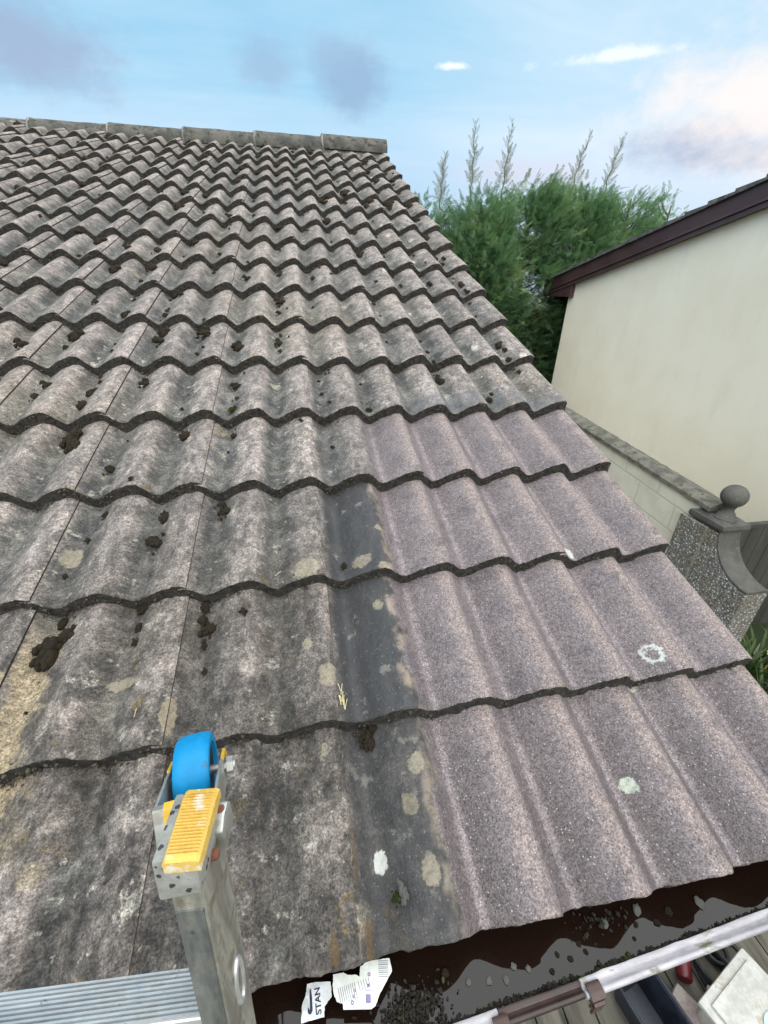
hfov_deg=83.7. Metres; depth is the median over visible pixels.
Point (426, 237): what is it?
moss clump
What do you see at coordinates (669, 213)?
conifer tree
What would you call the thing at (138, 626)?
moss clump
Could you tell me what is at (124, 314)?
moss clump
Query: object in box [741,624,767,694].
yellow flower plant
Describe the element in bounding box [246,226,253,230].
moss clump
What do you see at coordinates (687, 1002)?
stone block
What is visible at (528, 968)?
gutter crumb
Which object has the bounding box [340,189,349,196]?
moss clump
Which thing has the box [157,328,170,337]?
moss clump
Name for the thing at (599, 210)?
conifer tree
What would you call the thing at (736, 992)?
storage box
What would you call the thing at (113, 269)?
moss clump
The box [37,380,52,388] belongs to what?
moss clump
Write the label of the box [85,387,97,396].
moss clump
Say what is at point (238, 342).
moss clump
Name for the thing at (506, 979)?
gutter crumb
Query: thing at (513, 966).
gutter crumb
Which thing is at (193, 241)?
moss clump
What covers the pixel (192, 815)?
ladder
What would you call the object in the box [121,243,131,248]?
moss clump
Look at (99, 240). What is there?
moss clump
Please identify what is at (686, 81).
sky
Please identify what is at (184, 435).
moss clump
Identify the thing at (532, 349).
hedge
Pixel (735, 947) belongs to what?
black cable
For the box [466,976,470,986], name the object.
gutter crumb
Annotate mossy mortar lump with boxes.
[391,878,408,908]
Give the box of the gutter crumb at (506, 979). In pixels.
[503,973,508,984]
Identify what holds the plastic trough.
on the wooden decking
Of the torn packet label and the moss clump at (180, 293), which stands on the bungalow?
the moss clump at (180, 293)
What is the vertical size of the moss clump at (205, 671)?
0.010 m
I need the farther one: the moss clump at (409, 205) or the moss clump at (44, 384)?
the moss clump at (409, 205)
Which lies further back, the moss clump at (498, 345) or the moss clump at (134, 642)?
the moss clump at (498, 345)
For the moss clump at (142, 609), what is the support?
on the bungalow
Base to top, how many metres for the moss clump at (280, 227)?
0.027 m
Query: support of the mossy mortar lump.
on the bungalow
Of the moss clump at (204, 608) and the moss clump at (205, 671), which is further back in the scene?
the moss clump at (204, 608)
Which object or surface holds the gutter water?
in the bungalow
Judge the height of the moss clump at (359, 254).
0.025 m
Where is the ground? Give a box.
[505,295,767,689]
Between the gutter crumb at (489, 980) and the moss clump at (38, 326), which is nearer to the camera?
the gutter crumb at (489, 980)
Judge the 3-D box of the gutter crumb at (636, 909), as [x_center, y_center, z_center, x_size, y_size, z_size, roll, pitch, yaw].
[0.417,0.656,0.707,0.012,0.006,0.019,11,29,17]
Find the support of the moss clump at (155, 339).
on the bungalow
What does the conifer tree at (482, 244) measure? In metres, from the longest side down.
5.828 x 3.510 x 3.268 m
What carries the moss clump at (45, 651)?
on the bungalow
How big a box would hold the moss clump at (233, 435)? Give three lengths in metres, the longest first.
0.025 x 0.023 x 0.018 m
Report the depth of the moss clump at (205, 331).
1.65 m
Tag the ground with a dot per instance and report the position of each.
(758, 630)
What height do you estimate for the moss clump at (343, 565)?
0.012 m
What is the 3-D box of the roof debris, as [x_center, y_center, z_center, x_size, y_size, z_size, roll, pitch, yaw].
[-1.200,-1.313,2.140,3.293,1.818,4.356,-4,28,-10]
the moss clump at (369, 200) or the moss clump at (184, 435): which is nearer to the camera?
the moss clump at (184, 435)
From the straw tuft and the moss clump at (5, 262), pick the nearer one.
the straw tuft
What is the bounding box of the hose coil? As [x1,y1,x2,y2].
[693,947,729,990]
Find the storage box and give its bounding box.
[697,948,767,1023]
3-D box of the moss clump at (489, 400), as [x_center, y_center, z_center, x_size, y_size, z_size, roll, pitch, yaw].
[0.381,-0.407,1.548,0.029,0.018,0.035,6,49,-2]
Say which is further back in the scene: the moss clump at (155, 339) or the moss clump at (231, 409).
the moss clump at (155, 339)
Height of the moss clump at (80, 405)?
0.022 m
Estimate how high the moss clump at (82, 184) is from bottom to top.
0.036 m
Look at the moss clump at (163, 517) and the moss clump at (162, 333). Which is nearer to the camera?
the moss clump at (163, 517)
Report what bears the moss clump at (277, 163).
on the bungalow
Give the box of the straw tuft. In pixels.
[338,684,346,708]
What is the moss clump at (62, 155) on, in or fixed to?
on the bungalow
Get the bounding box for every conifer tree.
[403,150,472,269]
[432,116,556,346]
[477,164,590,383]
[518,128,644,345]
[540,182,679,309]
[630,180,688,228]
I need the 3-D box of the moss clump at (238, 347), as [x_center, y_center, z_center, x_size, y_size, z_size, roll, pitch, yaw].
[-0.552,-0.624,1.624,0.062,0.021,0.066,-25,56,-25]
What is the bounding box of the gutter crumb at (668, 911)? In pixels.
[665,907,672,915]
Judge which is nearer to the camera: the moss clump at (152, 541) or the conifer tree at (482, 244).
the moss clump at (152, 541)
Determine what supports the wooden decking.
on the ground
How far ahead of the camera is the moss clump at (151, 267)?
1.96 m
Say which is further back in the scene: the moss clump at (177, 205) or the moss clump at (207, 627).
the moss clump at (177, 205)
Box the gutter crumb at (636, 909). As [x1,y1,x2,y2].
[633,903,640,916]
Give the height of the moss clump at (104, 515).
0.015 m
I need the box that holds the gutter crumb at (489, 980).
[486,975,491,985]
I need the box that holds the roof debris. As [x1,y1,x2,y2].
[0,133,734,790]
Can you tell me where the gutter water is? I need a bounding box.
[251,860,767,1023]
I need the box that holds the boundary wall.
[565,407,723,553]
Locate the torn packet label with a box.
[301,958,391,1023]
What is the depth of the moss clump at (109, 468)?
1.16 m
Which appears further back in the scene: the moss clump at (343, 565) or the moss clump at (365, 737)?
the moss clump at (343, 565)
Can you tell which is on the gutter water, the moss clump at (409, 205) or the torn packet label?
the torn packet label
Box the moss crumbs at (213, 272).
[7,135,476,403]
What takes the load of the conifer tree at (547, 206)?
on the ground
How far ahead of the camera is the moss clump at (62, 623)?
0.90 m
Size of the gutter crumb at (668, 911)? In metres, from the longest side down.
0.012 x 0.012 x 0.006 m
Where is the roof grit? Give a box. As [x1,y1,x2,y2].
[3,225,526,962]
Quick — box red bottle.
[675,961,692,983]
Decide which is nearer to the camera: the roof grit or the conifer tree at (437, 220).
the roof grit
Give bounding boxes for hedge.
[502,309,565,381]
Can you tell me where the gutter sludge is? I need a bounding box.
[352,902,767,1023]
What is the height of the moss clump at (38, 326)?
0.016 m
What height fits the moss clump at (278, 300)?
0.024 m
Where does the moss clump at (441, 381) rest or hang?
on the bungalow
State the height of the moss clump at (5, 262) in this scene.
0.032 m
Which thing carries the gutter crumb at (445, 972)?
on the gutter water
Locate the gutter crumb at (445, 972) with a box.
[442,968,448,977]
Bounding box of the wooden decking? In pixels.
[520,931,767,1023]
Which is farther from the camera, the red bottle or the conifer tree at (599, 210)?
the conifer tree at (599, 210)
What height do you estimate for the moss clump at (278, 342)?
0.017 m
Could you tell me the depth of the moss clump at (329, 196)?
2.97 m
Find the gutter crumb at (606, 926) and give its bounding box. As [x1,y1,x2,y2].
[600,919,608,928]
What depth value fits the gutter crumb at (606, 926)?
0.69 m
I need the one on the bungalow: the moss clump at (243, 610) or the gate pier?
the moss clump at (243, 610)
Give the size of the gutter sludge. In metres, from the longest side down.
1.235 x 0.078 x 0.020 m
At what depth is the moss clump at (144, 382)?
1.43 m
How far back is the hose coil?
2.24 m
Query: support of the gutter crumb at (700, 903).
on the gutter water
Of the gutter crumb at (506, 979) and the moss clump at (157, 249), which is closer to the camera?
the gutter crumb at (506, 979)
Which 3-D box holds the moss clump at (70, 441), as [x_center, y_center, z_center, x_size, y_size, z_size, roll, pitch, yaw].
[-0.887,-0.209,1.214,0.060,0.033,0.120,-17,53,-20]
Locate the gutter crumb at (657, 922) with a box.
[653,919,661,926]
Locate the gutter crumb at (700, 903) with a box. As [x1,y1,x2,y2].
[694,896,704,909]
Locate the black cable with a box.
[730,944,739,951]
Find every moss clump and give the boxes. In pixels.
[0,257,9,266]
[11,338,28,350]
[28,393,38,401]
[29,624,76,672]
[34,323,41,329]
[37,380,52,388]
[56,153,67,159]
[57,614,69,630]
[59,427,82,453]
[67,330,84,341]
[73,228,82,234]
[75,401,86,410]
[79,181,87,188]
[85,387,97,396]
[91,298,98,304]
[93,237,107,244]
[101,511,107,520]
[102,465,114,474]
[108,265,121,273]
[120,310,130,317]
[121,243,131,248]
[131,638,138,647]
[134,622,142,632]
[137,603,147,614]
[138,377,148,387]
[145,536,162,555]
[148,263,156,270]
[151,247,161,253]
[151,336,164,347]
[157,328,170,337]
[158,510,168,523]
[173,202,181,209]
[176,290,183,296]
[179,430,189,440]
[190,239,199,245]
[195,325,210,338]
[197,615,216,642]
[200,600,210,613]
[201,641,207,650]
[201,667,207,675]
[214,501,230,520]
[227,407,234,412]
[229,382,240,391]
[230,433,236,438]
[231,343,243,351]
[232,340,241,350]
[238,607,247,615]
[240,275,250,281]
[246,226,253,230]
[273,161,282,166]
[273,297,285,306]
[274,225,282,231]
[274,338,282,347]
[322,217,330,223]
[326,193,332,198]
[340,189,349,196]
[340,562,347,569]
[356,251,363,257]
[358,724,377,751]
[366,198,373,203]
[384,200,394,206]
[406,202,412,208]
[422,234,429,240]
[433,374,444,384]
[458,281,464,287]
[485,397,492,402]
[495,341,502,348]
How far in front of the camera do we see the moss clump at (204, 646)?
0.89 m
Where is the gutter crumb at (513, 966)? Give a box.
[511,962,516,969]
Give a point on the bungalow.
(474, 809)
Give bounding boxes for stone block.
[671,983,700,1023]
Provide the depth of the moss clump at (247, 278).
2.02 m
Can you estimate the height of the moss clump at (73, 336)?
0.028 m
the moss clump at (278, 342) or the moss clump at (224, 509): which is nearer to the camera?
the moss clump at (224, 509)
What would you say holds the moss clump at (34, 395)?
on the bungalow
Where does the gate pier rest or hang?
on the ground
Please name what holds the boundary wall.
on the ground
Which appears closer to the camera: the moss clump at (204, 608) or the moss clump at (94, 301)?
the moss clump at (204, 608)
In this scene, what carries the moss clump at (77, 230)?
on the bungalow
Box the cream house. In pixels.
[543,174,767,521]
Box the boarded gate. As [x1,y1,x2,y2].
[740,521,767,624]
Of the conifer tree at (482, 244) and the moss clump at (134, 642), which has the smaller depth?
the moss clump at (134, 642)
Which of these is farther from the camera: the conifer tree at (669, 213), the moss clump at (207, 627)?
the conifer tree at (669, 213)
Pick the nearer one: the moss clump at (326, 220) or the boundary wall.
the moss clump at (326, 220)
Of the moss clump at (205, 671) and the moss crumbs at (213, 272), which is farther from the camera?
the moss crumbs at (213, 272)
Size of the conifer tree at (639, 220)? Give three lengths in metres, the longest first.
5.223 x 3.382 x 3.328 m
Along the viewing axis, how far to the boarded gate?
3.69 m
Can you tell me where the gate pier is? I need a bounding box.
[665,485,767,642]
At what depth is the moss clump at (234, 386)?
1.47 m
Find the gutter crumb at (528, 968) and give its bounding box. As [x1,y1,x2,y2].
[525,964,530,972]
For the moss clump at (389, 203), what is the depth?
3.00 m
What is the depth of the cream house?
5.53 m
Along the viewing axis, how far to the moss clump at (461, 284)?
2.19 m
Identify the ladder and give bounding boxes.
[0,731,255,1023]
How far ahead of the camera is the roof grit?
1.38 m
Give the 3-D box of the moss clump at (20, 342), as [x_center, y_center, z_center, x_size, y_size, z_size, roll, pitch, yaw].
[-1.243,-0.575,1.462,0.060,0.020,0.078,-19,54,-21]
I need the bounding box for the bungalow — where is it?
[0,117,767,1023]
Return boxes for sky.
[0,0,767,294]
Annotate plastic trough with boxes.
[615,973,692,1023]
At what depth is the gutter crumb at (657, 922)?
0.69 m

